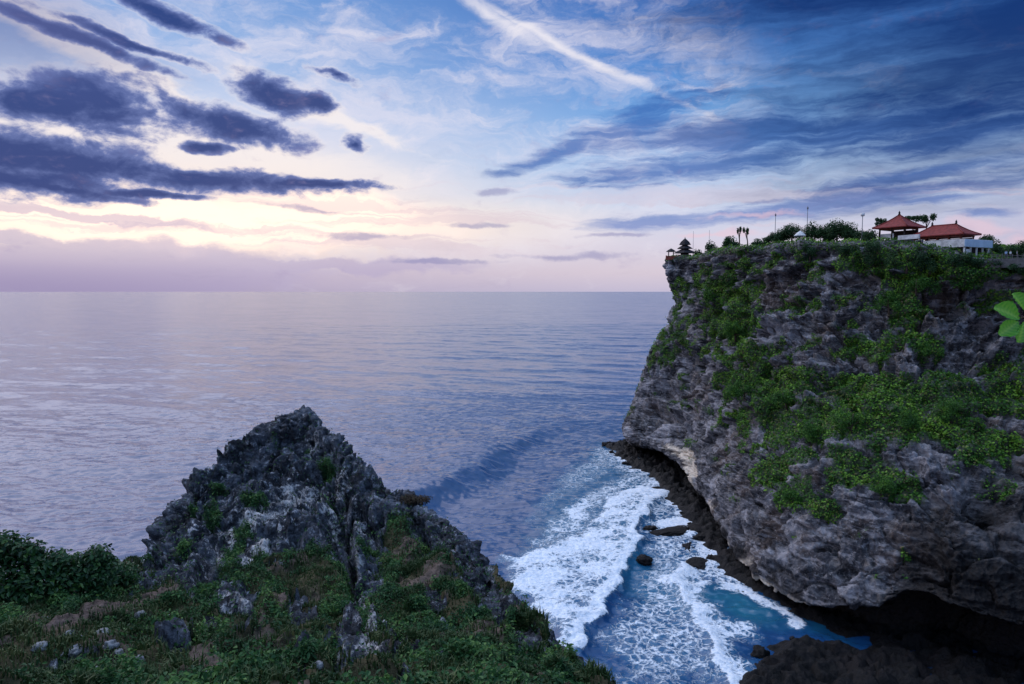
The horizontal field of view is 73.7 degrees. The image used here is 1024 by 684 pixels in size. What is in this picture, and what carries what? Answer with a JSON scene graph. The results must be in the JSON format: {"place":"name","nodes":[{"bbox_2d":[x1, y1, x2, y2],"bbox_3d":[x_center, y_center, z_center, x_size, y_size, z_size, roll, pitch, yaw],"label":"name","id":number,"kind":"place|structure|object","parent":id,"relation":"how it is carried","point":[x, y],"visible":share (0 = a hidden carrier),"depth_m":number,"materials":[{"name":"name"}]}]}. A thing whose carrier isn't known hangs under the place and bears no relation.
{"place":"outdoors","nodes":[
{"label":"outdoors","id":0,"kind":"place"},
{"bbox_2d":[0,514,614,683],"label":"ground","id":1,"kind":"structure","parent":0,"point":[429,571],"depth_m":8.48,"materials":[{"name":"green plant"}]},
{"bbox_2d":[0,550,14,589],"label":"leafy bush","id":2,"kind":"object","parent":1,"relation":"on","point":[6,563],"visible":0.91,"depth_m":9.61,"materials":[{"name":"green plant"}]},
{"bbox_2d":[30,641,49,651],"bbox_3d":[-4.727,3.058,6.842,0.152,0.108,0.124,-1,4,-11],"label":"stone","id":3,"kind":"object","parent":1,"relation":"on","point":[45,644],"visible":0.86,"depth_m":6.81,"materials":[{"name":"grey stone"}]},
{"bbox_2d":[0,529,85,604],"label":"leafy bush","id":4,"kind":"object","parent":1,"relation":"on","point":[39,569],"visible":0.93,"depth_m":9.77,"materials":[{"name":"green plant"}]},
{"bbox_2d":[68,647,82,657],"bbox_3d":[-4.358,3.103,6.822,0.106,0.108,0.137,3,5,34],"label":"stone","id":5,"kind":"object","parent":1,"relation":"on","point":[77,651],"visible":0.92,"depth_m":6.79,"materials":[{"name":"grey stone"}]},
{"bbox_2d":[65,543,121,598],"bbox_3d":[-6.316,3.473,10.242,0.922,0.940,0.751,0,4,0],"label":"leafy bush","id":6,"kind":"object","parent":1,"relation":"on","point":[97,570],"visible":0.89,"depth_m":10.13,"materials":[{"name":"green plant"}]},
{"bbox_2d":[97,628,110,633],"bbox_3d":[-4.422,3.162,7.377,0.178,0.125,0.144,-1,4,-12],"label":"stone","id":7,"kind":"object","parent":1,"relation":"on","point":[101,629],"visible":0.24,"depth_m":7.37,"materials":[{"name":"grey stone"}]},
{"bbox_2d":[102,639,119,651],"bbox_3d":[-4.032,3.055,6.864,0.131,0.125,0.132,1,4,14],"label":"stone","id":8,"kind":"object","parent":1,"relation":"on","point":[112,644],"visible":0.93,"depth_m":6.84,"materials":[{"name":"grey stone"}]},
{"bbox_2d":[114,648,124,655],"bbox_3d":[-3.914,3.100,6.802,0.116,0.082,0.085,3,5,37],"label":"stone","id":9,"kind":"object","parent":1,"relation":"on","point":[119,650],"visible":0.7,"depth_m":6.78,"materials":[{"name":"grey stone"}]},
{"bbox_2d":[111,559,142,592],"bbox_3d":[-6.295,3.766,10.965,0.751,0.612,0.544,0,4,0],"label":"leafy bush","id":10,"kind":"object","parent":1,"relation":"on","point":[127,574],"visible":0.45,"depth_m":10.89,"materials":[{"name":"green plant"}]},
{"bbox_2d":[134,610,144,618],"bbox_3d":[-4.655,3.415,8.533,0.139,0.112,0.136,-1,4,-15],"label":"stone","id":11,"kind":"object","parent":1,"relation":"on","point":[137,613],"visible":0.54,"depth_m":8.49,"materials":[{"name":"grey stone"}]},
{"bbox_2d":[46,405,583,679],"bbox_3d":[-9.013,30.811,18.276,35.423,59.908,18.978,2,5,20],"label":"rock outcrop","id":12,"kind":"object","parent":1,"relation":"part of","point":[286,485],"visible":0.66,"depth_m":14.58,"materials":[{"name":"stone"}]},
{"bbox_2d":[0,408,619,683],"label":"ground cover foliage","id":13,"kind":"object","parent":12,"relation":"on","point":[471,647],"visible":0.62,"depth_m":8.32,"materials":[{"name":"green plant"}]},
{"bbox_2d":[397,494,432,506],"bbox_3d":[-2.131,3.474,14.961,0.815,0.298,0.466,-2,5,-21],"label":"leafy bush","id":14,"kind":"object","parent":12,"relation":"on","point":[411,500],"visible":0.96,"depth_m":14.87,"materials":[{"name":"brown plant"}]},
{"bbox_2d":[311,660,323,669],"bbox_3d":[-1.746,2.909,6.124,0.120,0.090,0.095,-3,5,-37],"label":"stone","id":15,"kind":"object","parent":1,"relation":"on","point":[319,664],"visible":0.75,"depth_m":6.11,"materials":[{"name":"grey stone"}]},
{"bbox_2d":[994,292,1023,342],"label":"broadleaf shrub","id":16,"kind":"object","parent":1,"relation":"on","point":[1009,310],"visible":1,"depth_m":2.44,"materials":[{"name":"green plant"}]},
{"bbox_2d":[0,292,1023,683],"bbox_3d":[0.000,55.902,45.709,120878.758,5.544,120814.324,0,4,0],"label":"sea","id":17,"kind":"structure","parent":0,"point":[490,420],"depth_m":311.14,"materials":[{"name":"liquid"}]},
{"bbox_2d":[636,554,652,565],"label":"reef rock","id":18,"kind":"object","parent":17,"relation":"in","point":[644,560],"visible":0.99,"depth_m":150.05,"materials":[{"name":"black stone"}]},
{"bbox_2d":[643,525,657,530],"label":"reef rock","id":19,"kind":"object","parent":17,"relation":"in","point":[650,527],"visible":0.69,"depth_m":171.85,"materials":[{"name":"black stone"}]},
{"bbox_2d":[649,525,688,535],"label":"reef rock","id":20,"kind":"object","parent":17,"relation":"in","point":[678,530],"visible":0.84,"depth_m":169.94,"materials":[{"name":"black stone"}]},
{"bbox_2d":[682,542,693,550],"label":"reef rock","id":21,"kind":"object","parent":17,"relation":"in","point":[687,546],"visible":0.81,"depth_m":160.05,"materials":[{"name":"black stone"}]},
{"bbox_2d":[686,557,707,569],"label":"reef rock","id":22,"kind":"object","parent":17,"relation":"in","point":[698,562],"visible":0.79,"depth_m":150.59,"materials":[{"name":"grey stone"}]},
{"bbox_2d":[0,0,1023,291],"label":"sky","id":23,"kind":"structure","parent":0,"point":[146,145],"materials":[{"name":"blue"}]},
{"bbox_2d":[605,439,1023,683],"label":"rock shelf","id":24,"kind":"object","parent":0,"point":[946,654],"visible":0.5,"depth_m":112.49,"materials":[{"name":"black stone"}]},
{"bbox_2d":[621,461,630,465],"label":"boulder","id":25,"kind":"object","parent":24,"relation":"on","point":[627,463],"visible":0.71,"depth_m":235.84,"materials":[{"name":"black stone"}]},
{"bbox_2d":[686,522,703,532],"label":"reef rock","id":26,"kind":"object","parent":24,"relation":"on","point":[693,527],"visible":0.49,"depth_m":171.18,"materials":[{"name":"black stone"}]},
{"bbox_2d":[692,534,705,540],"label":"boulder","id":27,"kind":"object","parent":24,"relation":"on","point":[700,537],"visible":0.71,"depth_m":164.74,"materials":[{"name":"black stone"}]},
{"bbox_2d":[706,554,713,559],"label":"boulder","id":28,"kind":"object","parent":24,"relation":"on","point":[710,557],"visible":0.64,"depth_m":152.91,"materials":[{"name":"black stone"}]},
{"bbox_2d":[750,645,769,658],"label":"boulder","id":29,"kind":"object","parent":24,"relation":"on","point":[759,651],"visible":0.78,"depth_m":112.39,"materials":[{"name":"black stone"}]},
{"bbox_2d":[621,239,1023,658],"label":"cliff","id":30,"kind":"structure","parent":0,"point":[948,532],"depth_m":142.10,"materials":[{"name":"stone"}]},
{"bbox_2d":[666,255,678,259],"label":"brick parapet","id":31,"kind":"structure","parent":30,"relation":"on","point":[669,257],"depth_m":257.82,"materials":[{"name":"red brick"}]},
{"bbox_2d":[675,239,694,255],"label":"tiered shrine","id":32,"kind":"object","parent":30,"relation":"on","point":[685,248],"visible":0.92,"depth_m":258.84,"materials":[{"name":"grey stone"}]},
{"bbox_2d":[692,249,701,254],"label":"tree","id":33,"kind":"object","parent":30,"relation":"on","point":[696,251],"visible":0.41,"depth_m":257.22,"materials":[{"name":"green plant"}]},
{"bbox_2d":[704,239,716,252],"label":"tree","id":34,"kind":"object","parent":30,"relation":"on","point":[709,246],"visible":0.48,"depth_m":254.54,"materials":[{"name":"green plant"}]},
{"bbox_2d":[702,285,721,304],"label":"shrub","id":35,"kind":"object","parent":30,"relation":"on","point":[708,294],"visible":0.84,"depth_m":219.94,"materials":[{"name":"green plant"}]},
{"bbox_2d":[723,235,738,245],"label":"tree","id":36,"kind":"object","parent":30,"relation":"on","point":[728,240],"visible":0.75,"depth_m":231.31,"materials":[{"name":"green plant"}]},
{"bbox_2d":[723,319,746,341],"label":"shrub","id":37,"kind":"object","parent":30,"relation":"on","point":[734,327],"visible":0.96,"depth_m":195.88,"materials":[{"name":"green plant"}]},
{"bbox_2d":[736,227,741,243],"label":"tree","id":38,"kind":"object","parent":30,"relation":"on","point":[739,229],"visible":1,"depth_m":225.70,"materials":[{"name":"green plant"}]},
{"bbox_2d":[725,379,753,398],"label":"shrub","id":39,"kind":"object","parent":30,"relation":"on","point":[733,392],"visible":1,"depth_m":172.15,"materials":[{"name":"green plant"}]},
{"bbox_2d":[742,227,748,243],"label":"tree","id":40,"kind":"object","parent":30,"relation":"on","point":[745,230],"visible":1,"depth_m":220.22,"materials":[{"name":"green plant"}]},
{"bbox_2d":[750,238,761,245],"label":"tree","id":41,"kind":"object","parent":30,"relation":"on","point":[756,241],"visible":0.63,"depth_m":213.00,"materials":[{"name":"green plant"}]},
{"bbox_2d":[763,236,772,242],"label":"tree","id":42,"kind":"object","parent":30,"relation":"on","point":[767,239],"visible":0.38,"depth_m":203.62,"materials":[{"name":"green plant"}]},
{"bbox_2d":[768,231,783,241],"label":"tree","id":43,"kind":"object","parent":30,"relation":"on","point":[771,237],"visible":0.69,"depth_m":197.56,"materials":[{"name":"green plant"}]},
{"bbox_2d":[772,227,788,240],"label":"tree","id":44,"kind":"object","parent":30,"relation":"on","point":[779,235],"visible":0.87,"depth_m":195.48,"materials":[{"name":"green plant"}]},
{"bbox_2d":[768,389,793,410],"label":"shrub","id":45,"kind":"object","parent":30,"relation":"on","point":[776,397],"visible":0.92,"depth_m":157.22,"materials":[{"name":"green plant"}]},
{"bbox_2d":[780,222,803,240],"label":"tree","id":46,"kind":"object","parent":30,"relation":"on","point":[790,231],"visible":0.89,"depth_m":193.64,"materials":[{"name":"green plant"}]},
{"bbox_2d":[782,489,801,503],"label":"shrub","id":47,"kind":"object","parent":30,"relation":"on","point":[789,493],"visible":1,"depth_m":135.60,"materials":[{"name":"green plant"}]},
{"bbox_2d":[794,231,805,246],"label":"parasol","id":48,"kind":"object","parent":30,"relation":"on","point":[799,233],"visible":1,"depth_m":179.48,"materials":[{"name":"white fabric"}]},
{"bbox_2d":[801,241,816,262],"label":"shrub","id":49,"kind":"object","parent":30,"relation":"on","point":[810,251],"visible":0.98,"depth_m":178.05,"materials":[{"name":"green plant"}]},
{"bbox_2d":[801,221,819,240],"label":"tree","id":50,"kind":"object","parent":30,"relation":"on","point":[809,231],"visible":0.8,"depth_m":186.74,"materials":[{"name":"green plant"}]},
{"bbox_2d":[797,419,824,442],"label":"shrub","id":51,"kind":"object","parent":30,"relation":"on","point":[810,433],"visible":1,"depth_m":142.54,"materials":[{"name":"green plant"}]},
{"bbox_2d":[814,223,831,241],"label":"tree","id":52,"kind":"object","parent":30,"relation":"on","point":[821,233],"visible":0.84,"depth_m":183.61,"materials":[{"name":"green plant"}]},
{"bbox_2d":[623,237,1023,578],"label":"creeper foliage","id":53,"kind":"object","parent":30,"relation":"on","point":[853,401],"visible":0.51,"depth_m":151.72,"materials":[{"name":"green plant"}]},
{"bbox_2d":[826,218,846,240],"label":"tree","id":54,"kind":"object","parent":30,"relation":"on","point":[833,229],"visible":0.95,"depth_m":180.86,"materials":[{"name":"green plant"}]},
{"bbox_2d":[831,243,854,255],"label":"shrub","id":55,"kind":"object","parent":30,"relation":"on","point":[845,249],"visible":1,"depth_m":168.05,"materials":[{"name":"green plant"}]},
{"bbox_2d":[828,408,869,433],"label":"shrub","id":56,"kind":"object","parent":30,"relation":"on","point":[851,420],"visible":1,"depth_m":137.72,"materials":[{"name":"green plant"}]},
{"bbox_2d":[840,222,858,239],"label":"tree","id":57,"kind":"object","parent":30,"relation":"on","point":[848,231],"visible":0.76,"depth_m":178.51,"materials":[{"name":"green plant"}]},
{"bbox_2d":[852,228,864,238],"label":"tree","id":58,"kind":"object","parent":30,"relation":"on","point":[858,234],"visible":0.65,"depth_m":174.19,"materials":[{"name":"green plant"}]},
{"bbox_2d":[861,213,864,238],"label":"lamp post","id":59,"kind":"object","parent":30,"relation":"on","point":[862,214],"visible":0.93,"depth_m":172.10,"materials":[{"name":"grey metal"}]},
{"bbox_2d":[855,244,873,257],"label":"shrub","id":60,"kind":"object","parent":30,"relation":"on","point":[865,249],"visible":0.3,"depth_m":163.50,"materials":[{"name":"green plant"}]},
{"bbox_2d":[861,229,877,241],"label":"tree","id":61,"kind":"object","parent":30,"relation":"on","point":[868,235],"visible":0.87,"depth_m":169.57,"materials":[{"name":"green plant"}]},
{"bbox_2d":[862,238,890,264],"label":"shrub","id":62,"kind":"object","parent":30,"relation":"on","point":[873,245],"visible":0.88,"depth_m":161.04,"materials":[{"name":"green plant"}]},
{"bbox_2d":[874,217,886,239],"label":"tree","id":63,"kind":"object","parent":30,"relation":"on","point":[878,221],"visible":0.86,"depth_m":180.83,"materials":[{"name":"green plant"}]},
{"bbox_2d":[868,473,897,495],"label":"shrub","id":64,"kind":"object","parent":30,"relation":"on","point":[883,486],"visible":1,"depth_m":123.60,"materials":[{"name":"green plant"}]},
{"bbox_2d":[872,286,900,316],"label":"shrub","id":65,"kind":"object","parent":30,"relation":"on","point":[889,301],"visible":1,"depth_m":154.88,"materials":[{"name":"green plant"}]},
{"bbox_2d":[872,211,925,242],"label":"pavilion","id":66,"kind":"structure","parent":30,"relation":"on","point":[899,221],"depth_m":168.25,"materials":[{"name":"red tile"}]},
{"bbox_2d":[895,404,921,429],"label":"shrub","id":67,"kind":"object","parent":30,"relation":"on","point":[906,421],"visible":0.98,"depth_m":131.69,"materials":[{"name":"green plant"}]},
{"bbox_2d":[898,234,919,239],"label":"wall","id":68,"kind":"structure","parent":30,"relation":"on","point":[913,236],"depth_m":158.32,"materials":[{"name":"white paint"}]},
{"bbox_2d":[883,239,936,273],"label":"shrub","id":69,"kind":"object","parent":30,"relation":"on","point":[906,268],"visible":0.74,"depth_m":155.65,"materials":[{"name":"green plant"}]},
{"bbox_2d":[905,215,922,229],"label":"tree","id":70,"kind":"object","parent":30,"relation":"on","point":[915,218],"visible":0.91,"depth_m":185.01,"materials":[{"name":"green plant"}]},
{"bbox_2d":[906,275,942,298],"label":"shrub","id":71,"kind":"object","parent":30,"relation":"on","point":[922,284],"visible":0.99,"depth_m":152.65,"materials":[{"name":"green plant"}]},
{"bbox_2d":[911,250,942,274],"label":"shrub","id":72,"kind":"object","parent":30,"relation":"on","point":[931,263],"visible":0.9,"depth_m":153.55,"materials":[{"name":"green plant"}]},
{"bbox_2d":[921,213,936,227],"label":"tree","id":73,"kind":"object","parent":30,"relation":"on","point":[925,219],"visible":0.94,"depth_m":185.48,"materials":[{"name":"green plant"}]},
{"bbox_2d":[918,340,944,357],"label":"shrub","id":74,"kind":"object","parent":30,"relation":"on","point":[927,350],"visible":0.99,"depth_m":144.93,"materials":[{"name":"green plant"}]},
{"bbox_2d":[930,396,965,424],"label":"shrub","id":75,"kind":"object","parent":30,"relation":"on","point":[951,407],"visible":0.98,"depth_m":131.53,"materials":[{"name":"green plant"}]},
{"bbox_2d":[923,239,992,254],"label":"terrace building","id":76,"kind":"structure","parent":30,"relation":"on","point":[975,246],"depth_m":155.29,"materials":[{"name":"white paint"}]},
{"bbox_2d":[914,220,981,241],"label":"red roofed pavilion","id":77,"kind":"structure","parent":76,"relation":"on","point":[932,232],"depth_m":158.03,"materials":[{"name":"tile"}]},
{"bbox_2d":[942,252,974,266],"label":"shrub","id":78,"kind":"object","parent":30,"relation":"on","point":[965,257],"visible":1,"depth_m":150.12,"materials":[{"name":"green plant"}]},
{"bbox_2d":[969,258,984,269],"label":"shrub","id":79,"kind":"object","parent":30,"relation":"on","point":[977,261],"visible":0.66,"depth_m":150.28,"materials":[{"name":"green plant"}]},
{"bbox_2d":[978,234,993,240],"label":"tree","id":80,"kind":"object","parent":30,"relation":"on","point":[987,237],"visible":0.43,"depth_m":167.99,"materials":[{"name":"green plant"}]},
{"bbox_2d":[990,237,1004,253],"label":"tree","id":81,"kind":"object","parent":30,"relation":"on","point":[997,248],"visible":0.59,"depth_m":160.01,"materials":[{"name":"green plant"}]},
{"bbox_2d":[987,259,1020,270],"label":"shrub","id":82,"kind":"object","parent":30,"relation":"on","point":[1012,268],"visible":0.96,"depth_m":148.19,"materials":[{"name":"green plant"}]},
{"bbox_2d":[1000,243,1020,256],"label":"tree","id":83,"kind":"object","parent":30,"relation":"on","point":[1011,248],"visible":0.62,"depth_m":156.50,"materials":[{"name":"green plant"}]},
{"bbox_2d":[1005,263,1023,274],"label":"shrub","id":84,"kind":"object","parent":30,"relation":"on","point":[1019,270],"visible":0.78,"depth_m":148.67,"materials":[{"name":"green plant"}]},
{"bbox_2d":[1011,240,1023,256],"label":"tree","id":85,"kind":"object","parent":30,"relation":"on","point":[1021,248],"visible":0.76,"depth_m":154.63,"materials":[{"name":"green plant"}]},
{"bbox_2d":[981,258,1023,267],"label":"path","id":86,"kind":"structure","parent":0,"point":[1005,262],"depth_m":149.59,"materials":[{"name":"grey concrete"}]},
{"bbox_2d":[991,254,1023,259],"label":"path railing","id":87,"kind":"object","parent":86,"relation":"on","point":[1012,255],"visible":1,"depth_m":147.99,"materials":[{"name":"grey stone"}]}
]}

